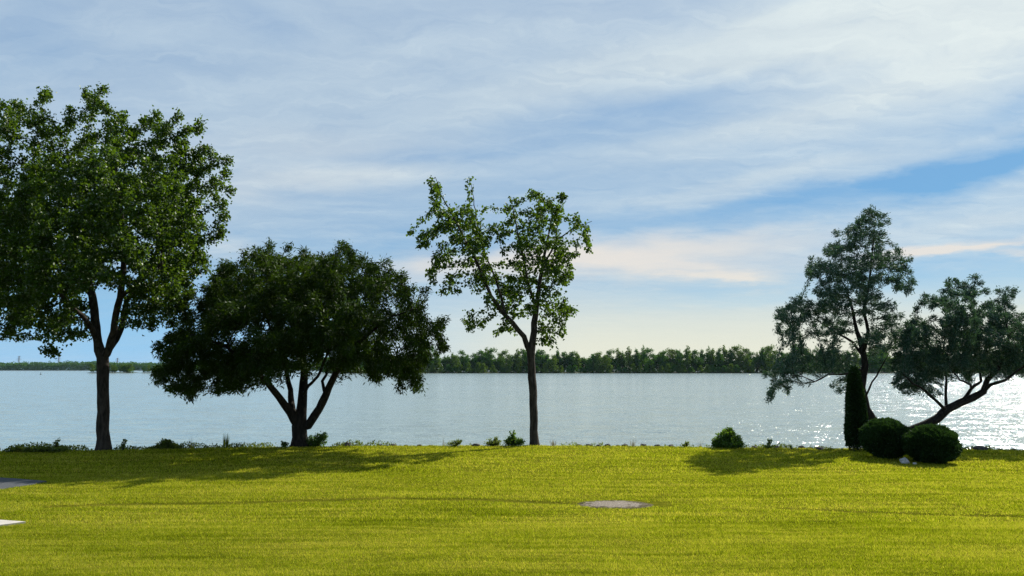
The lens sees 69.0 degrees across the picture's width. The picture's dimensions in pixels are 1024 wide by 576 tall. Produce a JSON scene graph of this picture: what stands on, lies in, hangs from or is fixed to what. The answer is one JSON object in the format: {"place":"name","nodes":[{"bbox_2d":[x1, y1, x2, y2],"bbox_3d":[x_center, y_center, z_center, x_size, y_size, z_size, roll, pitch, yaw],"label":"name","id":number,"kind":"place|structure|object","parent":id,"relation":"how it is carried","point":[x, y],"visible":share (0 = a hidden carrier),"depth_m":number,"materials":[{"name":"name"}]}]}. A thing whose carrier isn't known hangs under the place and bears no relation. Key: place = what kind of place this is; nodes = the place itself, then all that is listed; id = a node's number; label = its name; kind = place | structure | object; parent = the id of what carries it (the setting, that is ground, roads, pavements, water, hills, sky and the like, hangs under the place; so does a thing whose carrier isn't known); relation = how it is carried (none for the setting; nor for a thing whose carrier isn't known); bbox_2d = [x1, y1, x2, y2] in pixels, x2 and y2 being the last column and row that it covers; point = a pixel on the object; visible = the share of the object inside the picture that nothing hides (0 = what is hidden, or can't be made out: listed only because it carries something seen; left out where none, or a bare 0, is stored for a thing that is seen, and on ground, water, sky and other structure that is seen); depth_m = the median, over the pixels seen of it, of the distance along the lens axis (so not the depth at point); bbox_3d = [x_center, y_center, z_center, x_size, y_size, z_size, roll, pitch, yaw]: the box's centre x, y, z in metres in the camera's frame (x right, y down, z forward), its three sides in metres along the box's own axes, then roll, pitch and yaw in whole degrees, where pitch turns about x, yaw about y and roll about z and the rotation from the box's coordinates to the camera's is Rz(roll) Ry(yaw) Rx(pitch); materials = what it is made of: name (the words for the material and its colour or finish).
{"place":"outdoors","nodes":[
{"label":"outdoors","id":0,"kind":"place"},
{"bbox_2d":[0,520,25,526],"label":"patio","id":1,"kind":"structure","parent":0,"point":[6,522],"depth_m":12.54,"materials":[{"name":"concrete"}]},
{"bbox_2d":[0,477,46,488],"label":"path","id":2,"kind":"structure","parent":0,"point":[5,483],"depth_m":17.00,"materials":[{"name":"concrete"}]},
{"bbox_2d":[0,370,315,370],"bbox_3d":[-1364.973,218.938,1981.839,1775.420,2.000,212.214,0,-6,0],"label":"distant shore","id":3,"kind":"structure","parent":0,"point":[66,370],"depth_m":1886.83,"materials":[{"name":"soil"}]},
{"bbox_2d":[0,361,316,369],"bbox_3d":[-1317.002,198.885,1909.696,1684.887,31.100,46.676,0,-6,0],"label":"distant wood","id":4,"kind":"object","parent":3,"relation":"on","point":[69,365],"visible":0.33,"depth_m":1896.16,"materials":[{"name":"green plant"}]},
{"bbox_2d":[0,369,1023,451],"bbox_3d":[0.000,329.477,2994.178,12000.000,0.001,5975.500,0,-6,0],"label":"water","id":5,"kind":"structure","parent":0,"point":[582,409],"depth_m":72.10,"materials":[{"name":"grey liquid"}]},
{"bbox_2d":[0,444,1023,575],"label":"ground","id":6,"kind":"structure","parent":0,"point":[536,501],"depth_m":13.48,"materials":[{"name":"plant"}]},
{"bbox_2d":[2,444,70,452],"bbox_3d":[-14.877,5.045,23.410,2.112,0.326,0.683,0,-6,0],"label":"shrub","id":7,"kind":"object","parent":6,"relation":"on","point":[35,448],"visible":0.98,"depth_m":23.25,"materials":[{"name":"green plant"}]},
{"bbox_2d":[0,81,237,450],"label":"poplar tree","id":8,"kind":"object","parent":6,"relation":"on","point":[34,219],"visible":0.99,"depth_m":23.21,"materials":[{"name":"green plant"}]},
{"bbox_2d":[119,439,127,449],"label":"seedling","id":9,"kind":"object","parent":6,"relation":"on","point":[123,446],"visible":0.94,"depth_m":23.95,"materials":[{"name":"green plant"}]},
{"bbox_2d":[147,438,185,448],"bbox_3d":[-11.359,5.165,24.510,1.251,0.462,0.628,0,-6,0],"label":"shrub","id":10,"kind":"object","parent":6,"relation":"on","point":[167,443],"visible":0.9,"depth_m":24.40,"materials":[{"name":"green plant"}]},
{"bbox_2d":[223,433,229,446],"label":"grass tuft","id":11,"kind":"object","parent":6,"relation":"on","point":[226,443],"visible":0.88,"depth_m":24.62,"materials":[{"name":"green plant"}]},
{"bbox_2d":[148,237,450,446],"bbox_3d":[-7.421,1.839,25.377,10.903,7.371,10.140,0,-6,0],"label":"broadleaf tree","id":12,"kind":"object","parent":6,"relation":"on","point":[311,300],"visible":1,"depth_m":23.36,"materials":[{"name":"green plant"}]},
{"bbox_2d":[306,431,328,446],"bbox_3d":[-6.605,5.131,25.157,0.818,0.631,0.689,-2,-6,14],"label":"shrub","id":13,"kind":"object","parent":6,"relation":"on","point":[319,438],"visible":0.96,"depth_m":25.09,"materials":[{"name":"green plant"}]},
{"bbox_2d":[445,439,461,445],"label":"weed clump","id":14,"kind":"object","parent":6,"relation":"on","point":[456,442],"visible":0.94,"depth_m":25.29,"materials":[{"name":"green plant"}]},
{"bbox_2d":[483,436,500,445],"bbox_3d":[-0.661,5.260,25.460,0.646,0.392,0.560,0,-6,0],"label":"weed clump","id":15,"kind":"object","parent":6,"relation":"on","point":[495,441],"visible":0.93,"depth_m":25.43,"materials":[{"name":"green plant"}]},
{"bbox_2d":[0,439,997,450],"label":"ground cover","id":16,"kind":"object","parent":6,"relation":"on","point":[193,445],"visible":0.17,"depth_m":24.81,"materials":[{"name":"green plant"}]},
{"bbox_2d":[406,175,592,445],"bbox_3d":[-0.454,0.662,26.100,6.781,9.822,4.096,0,-6,0],"label":"poplar tree","id":17,"kind":"object","parent":6,"relation":"on","point":[477,244],"visible":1,"depth_m":25.78,"materials":[{"name":"green plant"}]},
{"bbox_2d":[502,430,525,445],"bbox_3d":[0.069,5.148,25.496,0.805,0.635,0.648,0,-6,0],"label":"weed clump","id":18,"kind":"object","parent":6,"relation":"on","point":[512,439],"visible":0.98,"depth_m":25.41,"materials":[{"name":"green plant"}]},
{"bbox_2d":[711,427,745,448],"bbox_3d":[7.198,4.999,24.910,1.064,0.867,1.070,5,-8,-36],"label":"wild bush","id":19,"kind":"object","parent":6,"relation":"on","point":[728,438],"visible":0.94,"depth_m":24.68,"materials":[{"name":"green plant"}]},
{"bbox_2d":[764,438,773,447],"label":"seedling","id":20,"kind":"object","parent":6,"relation":"on","point":[769,443],"visible":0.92,"depth_m":24.61,"materials":[{"name":"green plant"}]},
{"bbox_2d":[761,205,919,420],"bbox_3d":[11.670,1.836,26.334,6.081,9.534,4.081,3,-7,-27],"label":"silver leaved tree","id":21,"kind":"object","parent":6,"relation":"on","point":[830,296],"visible":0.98,"depth_m":25.96,"materials":[{"name":"green plant"}]},
{"bbox_2d":[842,365,869,450],"bbox_3d":[11.085,3.901,24.013,0.854,2.827,0.896,0,-6,0],"label":"columnar evergreen","id":22,"kind":"object","parent":6,"relation":"on","point":[856,413],"visible":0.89,"depth_m":23.84,"materials":[{"name":"green plant"}]},
{"bbox_2d":[858,417,911,458],"bbox_3d":[10.960,4.414,21.823,1.555,1.306,1.622,0,-6,0],"label":"round bush","id":23,"kind":"object","parent":6,"relation":"on","point":[879,438],"visible":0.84,"depth_m":21.41,"materials":[{"name":"green plant"}]},
{"bbox_2d":[899,457,909,463],"bbox_3d":[10.893,4.812,20.659,0.246,0.226,0.197,0,-6,0],"label":"rock","id":24,"kind":"object","parent":6,"relation":"on","point":[904,460],"visible":0.81,"depth_m":20.59,"materials":[{"name":"grey stone"}]},
{"bbox_2d":[900,423,962,464],"bbox_3d":[11.691,4.368,20.823,1.611,1.240,1.653,0,-6,0],"label":"round bush","id":25,"kind":"object","parent":6,"relation":"on","point":[930,443],"visible":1,"depth_m":20.38,"materials":[{"name":"green plant"}]},
{"bbox_2d":[885,273,1023,427],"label":"silver leaved tree","id":26,"kind":"object","parent":6,"relation":"on","point":[1005,354],"visible":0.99,"depth_m":25.86,"materials":[{"name":"green plant"}]},
{"bbox_2d":[971,446,987,449],"bbox_3d":[15.145,5.182,24.049,0.486,0.186,0.374,0,-6,0],"label":"rock","id":27,"kind":"object","parent":6,"relation":"on","point":[980,447],"visible":0.74,"depth_m":23.95,"materials":[{"name":"grey stone"}]},
{"bbox_2d":[0,0,1023,368],"label":"sky","id":28,"kind":"structure","parent":0,"point":[709,149],"materials":[{"name":"blue"}]},
{"bbox_2d":[577,500,653,508],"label":"bare ground","id":29,"kind":"structure","parent":0,"point":[619,504],"depth_m":14.40,"materials":[{"name":"soil"}]},
{"bbox_2d":[331,372,1001,372],"bbox_3d":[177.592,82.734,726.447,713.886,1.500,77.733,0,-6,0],"label":"shore","id":30,"kind":"structure","parent":0,"point":[627,372],"depth_m":698.74,"materials":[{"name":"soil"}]},
{"bbox_2d":[426,363,436,372],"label":"waterside shrub","id":31,"kind":"object","parent":30,"relation":"on","point":[432,369],"visible":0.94,"depth_m":696.28,"materials":[{"name":"green plant"}]},
{"bbox_2d":[427,345,438,368],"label":"broadleaf tree","id":32,"kind":"object","parent":30,"relation":"on","point":[432,355],"visible":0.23,"depth_m":715.28,"materials":[{"name":"green plant"}]},
{"bbox_2d":[433,355,440,370],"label":"poplar tree","id":33,"kind":"object","parent":30,"relation":"on","point":[438,361],"visible":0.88,"depth_m":699.22,"materials":[{"name":"green plant"}]},
{"bbox_2d":[441,356,446,369],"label":"poplar tree","id":34,"kind":"object","parent":30,"relation":"on","point":[443,360],"visible":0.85,"depth_m":709.19,"materials":[{"name":"green plant"}]},
{"bbox_2d":[443,364,451,372],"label":"waterside shrub","id":35,"kind":"object","parent":30,"relation":"on","point":[448,367],"visible":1,"depth_m":695.45,"materials":[{"name":"green plant"}]},
{"bbox_2d":[452,355,460,372],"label":"broadleaf tree","id":36,"kind":"object","parent":30,"relation":"on","point":[454,360],"visible":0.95,"depth_m":697.75,"materials":[{"name":"green plant"}]},
{"bbox_2d":[457,364,464,372],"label":"waterside shrub","id":37,"kind":"object","parent":30,"relation":"on","point":[460,370],"visible":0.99,"depth_m":693.69,"materials":[{"name":"green plant"}]},
{"bbox_2d":[455,350,468,370],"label":"broadleaf tree","id":38,"kind":"object","parent":30,"relation":"on","point":[462,353],"visible":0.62,"depth_m":713.09,"materials":[{"name":"green plant"}]},
{"bbox_2d":[463,362,472,372],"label":"waterside shrub","id":39,"kind":"object","parent":30,"relation":"on","point":[468,368],"visible":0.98,"depth_m":694.00,"materials":[{"name":"green plant"}]},
{"bbox_2d":[472,362,484,372],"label":"waterside shrub","id":40,"kind":"object","parent":30,"relation":"on","point":[477,368],"visible":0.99,"depth_m":693.26,"materials":[{"name":"green plant"}]},
{"bbox_2d":[472,350,487,367],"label":"broadleaf tree","id":41,"kind":"object","parent":30,"relation":"on","point":[482,358],"visible":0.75,"depth_m":707.97,"materials":[{"name":"green plant"}]},
{"bbox_2d":[479,363,487,372],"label":"waterside shrub","id":42,"kind":"object","parent":30,"relation":"on","point":[483,366],"visible":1,"depth_m":693.56,"materials":[{"name":"green plant"}]},
{"bbox_2d":[484,348,499,369],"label":"broadleaf tree","id":43,"kind":"object","parent":30,"relation":"on","point":[490,356],"visible":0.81,"depth_m":713.07,"materials":[{"name":"green plant"}]},
{"bbox_2d":[500,349,513,369],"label":"broadleaf tree","id":44,"kind":"object","parent":30,"relation":"on","point":[507,356],"visible":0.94,"depth_m":700.35,"materials":[{"name":"green plant"}]},
{"bbox_2d":[505,364,513,372],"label":"waterside shrub","id":45,"kind":"object","parent":30,"relation":"on","point":[509,367],"visible":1,"depth_m":693.54,"materials":[{"name":"green plant"}]},
{"bbox_2d":[513,348,522,368],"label":"poplar tree","id":46,"kind":"object","parent":30,"relation":"on","point":[518,357],"visible":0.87,"depth_m":704.74,"materials":[{"name":"green plant"}]},
{"bbox_2d":[514,364,522,372],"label":"waterside shrub","id":47,"kind":"object","parent":30,"relation":"on","point":[518,370],"visible":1,"depth_m":694.35,"materials":[{"name":"green plant"}]},
{"bbox_2d":[520,349,526,366],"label":"broadleaf tree","id":48,"kind":"object","parent":30,"relation":"on","point":[522,352],"visible":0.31,"depth_m":719.12,"materials":[{"name":"green plant"}]},
{"bbox_2d":[523,351,527,366],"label":"poplar tree","id":49,"kind":"object","parent":30,"relation":"on","point":[525,358],"visible":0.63,"depth_m":705.30,"materials":[{"name":"green plant"}]},
{"bbox_2d":[535,350,540,366],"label":"poplar tree","id":50,"kind":"object","parent":30,"relation":"on","point":[537,359],"visible":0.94,"depth_m":698.36,"materials":[{"name":"green plant"}]},
{"bbox_2d":[537,348,548,368],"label":"broadleaf tree","id":51,"kind":"object","parent":30,"relation":"on","point":[541,353],"visible":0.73,"depth_m":704.59,"materials":[{"name":"green plant"}]},
{"bbox_2d":[540,362,550,372],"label":"waterside shrub","id":52,"kind":"object","parent":30,"relation":"on","point":[544,369],"visible":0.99,"depth_m":695.00,"materials":[{"name":"green plant"}]},
{"bbox_2d":[540,354,552,370],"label":"broadleaf tree","id":53,"kind":"object","parent":30,"relation":"on","point":[548,361],"visible":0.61,"depth_m":707.86,"materials":[{"name":"green plant"}]},
{"bbox_2d":[548,355,558,369],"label":"broadleaf tree","id":54,"kind":"object","parent":30,"relation":"on","point":[553,360],"visible":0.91,"depth_m":699.54,"materials":[{"name":"green plant"}]},
{"bbox_2d":[554,350,561,369],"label":"poplar tree","id":55,"kind":"object","parent":30,"relation":"on","point":[558,357],"visible":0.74,"depth_m":714.71,"materials":[{"name":"green plant"}]},
{"bbox_2d":[559,351,569,368],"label":"broadleaf tree","id":56,"kind":"object","parent":30,"relation":"on","point":[564,354],"visible":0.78,"depth_m":717.15,"materials":[{"name":"green plant"}]},
{"bbox_2d":[564,351,579,367],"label":"broadleaf tree","id":57,"kind":"object","parent":30,"relation":"on","point":[572,354],"visible":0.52,"depth_m":714.20,"materials":[{"name":"green plant"}]},
{"bbox_2d":[571,365,578,372],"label":"waterside shrub","id":58,"kind":"object","parent":30,"relation":"on","point":[574,368],"visible":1,"depth_m":694.23,"materials":[{"name":"green plant"}]},
{"bbox_2d":[573,351,580,367],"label":"poplar tree","id":59,"kind":"object","parent":30,"relation":"on","point":[578,360],"visible":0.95,"depth_m":703.40,"materials":[{"name":"green plant"}]},
{"bbox_2d":[585,353,600,372],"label":"broadleaf tree","id":60,"kind":"object","parent":30,"relation":"on","point":[593,356],"visible":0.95,"depth_m":699.15,"materials":[{"name":"green plant"}]},
{"bbox_2d":[592,364,601,372],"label":"waterside shrub","id":61,"kind":"object","parent":30,"relation":"on","point":[596,366],"visible":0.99,"depth_m":695.40,"materials":[{"name":"green plant"}]},
{"bbox_2d":[594,352,605,369],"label":"broadleaf tree","id":62,"kind":"object","parent":30,"relation":"on","point":[597,355],"visible":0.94,"depth_m":697.74,"materials":[{"name":"green plant"}]},
{"bbox_2d":[599,363,607,372],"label":"waterside shrub","id":63,"kind":"object","parent":30,"relation":"on","point":[602,365],"visible":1,"depth_m":695.14,"materials":[{"name":"green plant"}]},
{"bbox_2d":[602,354,612,370],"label":"broadleaf tree","id":64,"kind":"object","parent":30,"relation":"on","point":[608,360],"visible":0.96,"depth_m":698.90,"materials":[{"name":"green plant"}]},
{"bbox_2d":[606,364,613,372],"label":"waterside shrub","id":65,"kind":"object","parent":30,"relation":"on","point":[610,369],"visible":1,"depth_m":694.37,"materials":[{"name":"green plant"}]},
{"bbox_2d":[601,349,619,370],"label":"broadleaf tree","id":66,"kind":"object","parent":30,"relation":"on","point":[609,355],"visible":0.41,"depth_m":712.36,"materials":[{"name":"green plant"}]},
{"bbox_2d":[613,348,622,366],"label":"poplar tree","id":67,"kind":"object","parent":30,"relation":"on","point":[618,355],"visible":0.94,"depth_m":715.84,"materials":[{"name":"green plant"}]},
{"bbox_2d":[624,346,634,369],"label":"poplar tree","id":68,"kind":"object","parent":30,"relation":"on","point":[629,357],"visible":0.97,"depth_m":705.82,"materials":[{"name":"green plant"}]},
{"bbox_2d":[627,364,636,372],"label":"waterside shrub","id":69,"kind":"object","parent":30,"relation":"on","point":[633,368],"visible":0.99,"depth_m":695.42,"materials":[{"name":"green plant"}]},
{"bbox_2d":[633,347,640,368],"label":"poplar tree","id":70,"kind":"object","parent":30,"relation":"on","point":[637,358],"visible":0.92,"depth_m":707.52,"materials":[{"name":"green plant"}]},
{"bbox_2d":[635,364,644,372],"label":"waterside shrub","id":71,"kind":"object","parent":30,"relation":"on","point":[639,370],"visible":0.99,"depth_m":694.29,"materials":[{"name":"green plant"}]},
{"bbox_2d":[639,346,646,366],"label":"poplar tree","id":72,"kind":"object","parent":30,"relation":"on","point":[642,350],"visible":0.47,"depth_m":717.45,"materials":[{"name":"green plant"}]},
{"bbox_2d":[640,348,657,370],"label":"broadleaf tree","id":73,"kind":"object","parent":30,"relation":"on","point":[649,363],"visible":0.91,"depth_m":701.99,"materials":[{"name":"green plant"}]},
{"bbox_2d":[657,349,671,369],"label":"broadleaf tree","id":74,"kind":"object","parent":30,"relation":"on","point":[662,360],"visible":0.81,"depth_m":705.36,"materials":[{"name":"green plant"}]},
{"bbox_2d":[663,364,672,372],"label":"waterside shrub","id":75,"kind":"object","parent":30,"relation":"on","point":[667,368],"visible":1,"depth_m":695.31,"materials":[{"name":"green plant"}]},
{"bbox_2d":[664,347,676,367],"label":"broadleaf tree","id":76,"kind":"object","parent":30,"relation":"on","point":[671,355],"visible":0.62,"depth_m":712.95,"materials":[{"name":"green plant"}]},
{"bbox_2d":[321,355,1022,372],"bbox_3d":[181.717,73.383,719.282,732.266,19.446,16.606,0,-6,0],"label":"wood","id":77,"kind":"object","parent":30,"relation":"on","point":[563,361],"visible":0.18,"depth_m":714.36,"materials":[{"name":"green plant"}]},
{"bbox_2d":[670,365,678,372],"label":"waterside shrub","id":78,"kind":"object","parent":30,"relation":"on","point":[674,367],"visible":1,"depth_m":695.46,"materials":[{"name":"green plant"}]},
{"bbox_2d":[670,349,683,364],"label":"broadleaf tree","id":79,"kind":"object","parent":30,"relation":"on","point":[676,352],"visible":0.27,"depth_m":716.38,"materials":[{"name":"green plant"}]},
{"bbox_2d":[675,349,683,368],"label":"poplar tree","id":80,"kind":"object","parent":30,"relation":"on","point":[680,361],"visible":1,"depth_m":701.84,"materials":[{"name":"green plant"}]},
{"bbox_2d":[678,363,686,372],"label":"waterside shrub","id":81,"kind":"object","parent":30,"relation":"on","point":[683,370],"visible":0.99,"depth_m":695.28,"materials":[{"name":"green plant"}]},
{"bbox_2d":[682,345,691,367],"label":"poplar tree","id":82,"kind":"object","parent":30,"relation":"on","point":[686,356],"visible":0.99,"depth_m":701.29,"materials":[{"name":"green plant"}]},
{"bbox_2d":[690,349,704,371],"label":"broadleaf tree","id":83,"kind":"object","parent":30,"relation":"on","point":[696,364],"visible":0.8,"depth_m":709.62,"materials":[{"name":"green plant"}]},
{"bbox_2d":[703,364,711,372],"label":"waterside shrub","id":84,"kind":"object","parent":30,"relation":"on","point":[706,369],"visible":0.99,"depth_m":693.00,"materials":[{"name":"green plant"}]},
{"bbox_2d":[708,348,716,368],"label":"poplar tree","id":85,"kind":"object","parent":30,"relation":"on","point":[712,355],"visible":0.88,"depth_m":714.59,"materials":[{"name":"green plant"}]},
{"bbox_2d":[714,346,724,367],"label":"poplar tree","id":86,"kind":"object","parent":30,"relation":"on","point":[719,359],"visible":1,"depth_m":702.73,"materials":[{"name":"green plant"}]},
{"bbox_2d":[721,345,730,364],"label":"poplar tree","id":87,"kind":"object","parent":30,"relation":"on","point":[725,352],"visible":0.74,"depth_m":716.89,"materials":[{"name":"green plant"}]},
{"bbox_2d":[727,363,735,372],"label":"waterside shrub","id":88,"kind":"object","parent":30,"relation":"on","point":[730,367],"visible":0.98,"depth_m":693.96,"materials":[{"name":"green plant"}]},
{"bbox_2d":[727,348,736,364],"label":"poplar tree","id":89,"kind":"object","parent":30,"relation":"on","point":[731,354],"visible":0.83,"depth_m":714.27,"materials":[{"name":"green plant"}]},
{"bbox_2d":[731,345,742,369],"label":"broadleaf tree","id":90,"kind":"object","parent":30,"relation":"on","point":[735,348],"visible":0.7,"depth_m":715.25,"materials":[{"name":"green plant"}]},
{"bbox_2d":[732,365,741,372],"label":"waterside shrub","id":91,"kind":"object","parent":30,"relation":"on","point":[736,367],"visible":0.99,"depth_m":693.24,"materials":[{"name":"green plant"}]},
{"bbox_2d":[737,347,749,371],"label":"broadleaf tree","id":92,"kind":"object","parent":30,"relation":"on","point":[742,356],"visible":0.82,"depth_m":711.13,"materials":[{"name":"green plant"}]},
{"bbox_2d":[744,354,751,369],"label":"poplar tree","id":93,"kind":"object","parent":30,"relation":"on","point":[747,361],"visible":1,"depth_m":698.12,"materials":[{"name":"green plant"}]},
{"bbox_2d":[749,365,755,372],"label":"waterside shrub","id":94,"kind":"object","parent":30,"relation":"on","point":[752,369],"visible":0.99,"depth_m":693.87,"materials":[{"name":"green plant"}]},
{"bbox_2d":[748,351,758,368],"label":"broadleaf tree","id":95,"kind":"object","parent":30,"relation":"on","point":[754,358],"visible":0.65,"depth_m":706.47,"materials":[{"name":"green plant"}]},
{"bbox_2d":[754,352,761,371],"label":"poplar tree","id":96,"kind":"object","parent":30,"relation":"on","point":[755,362],"visible":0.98,"depth_m":708.27,"materials":[{"name":"green plant"}]},
{"bbox_2d":[757,347,766,368],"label":"poplar tree","id":97,"kind":"object","parent":30,"relation":"on","point":[763,356],"visible":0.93,"depth_m":706.13,"materials":[{"name":"green plant"}]},
{"bbox_2d":[764,344,780,368],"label":"broadleaf tree","id":98,"kind":"object","parent":30,"relation":"on","point":[773,354],"visible":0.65,"depth_m":704.71,"materials":[{"name":"green plant"}]},
{"bbox_2d":[851,349,860,364],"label":"poplar tree","id":99,"kind":"object","parent":30,"relation":"on","point":[855,360],"visible":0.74,"depth_m":705.44,"materials":[{"name":"green plant"}]},
{"bbox_2d":[867,349,887,372],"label":"broadleaf tree","id":100,"kind":"object","parent":30,"relation":"on","point":[877,356],"visible":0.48,"depth_m":698.60,"materials":[{"name":"green plant"}]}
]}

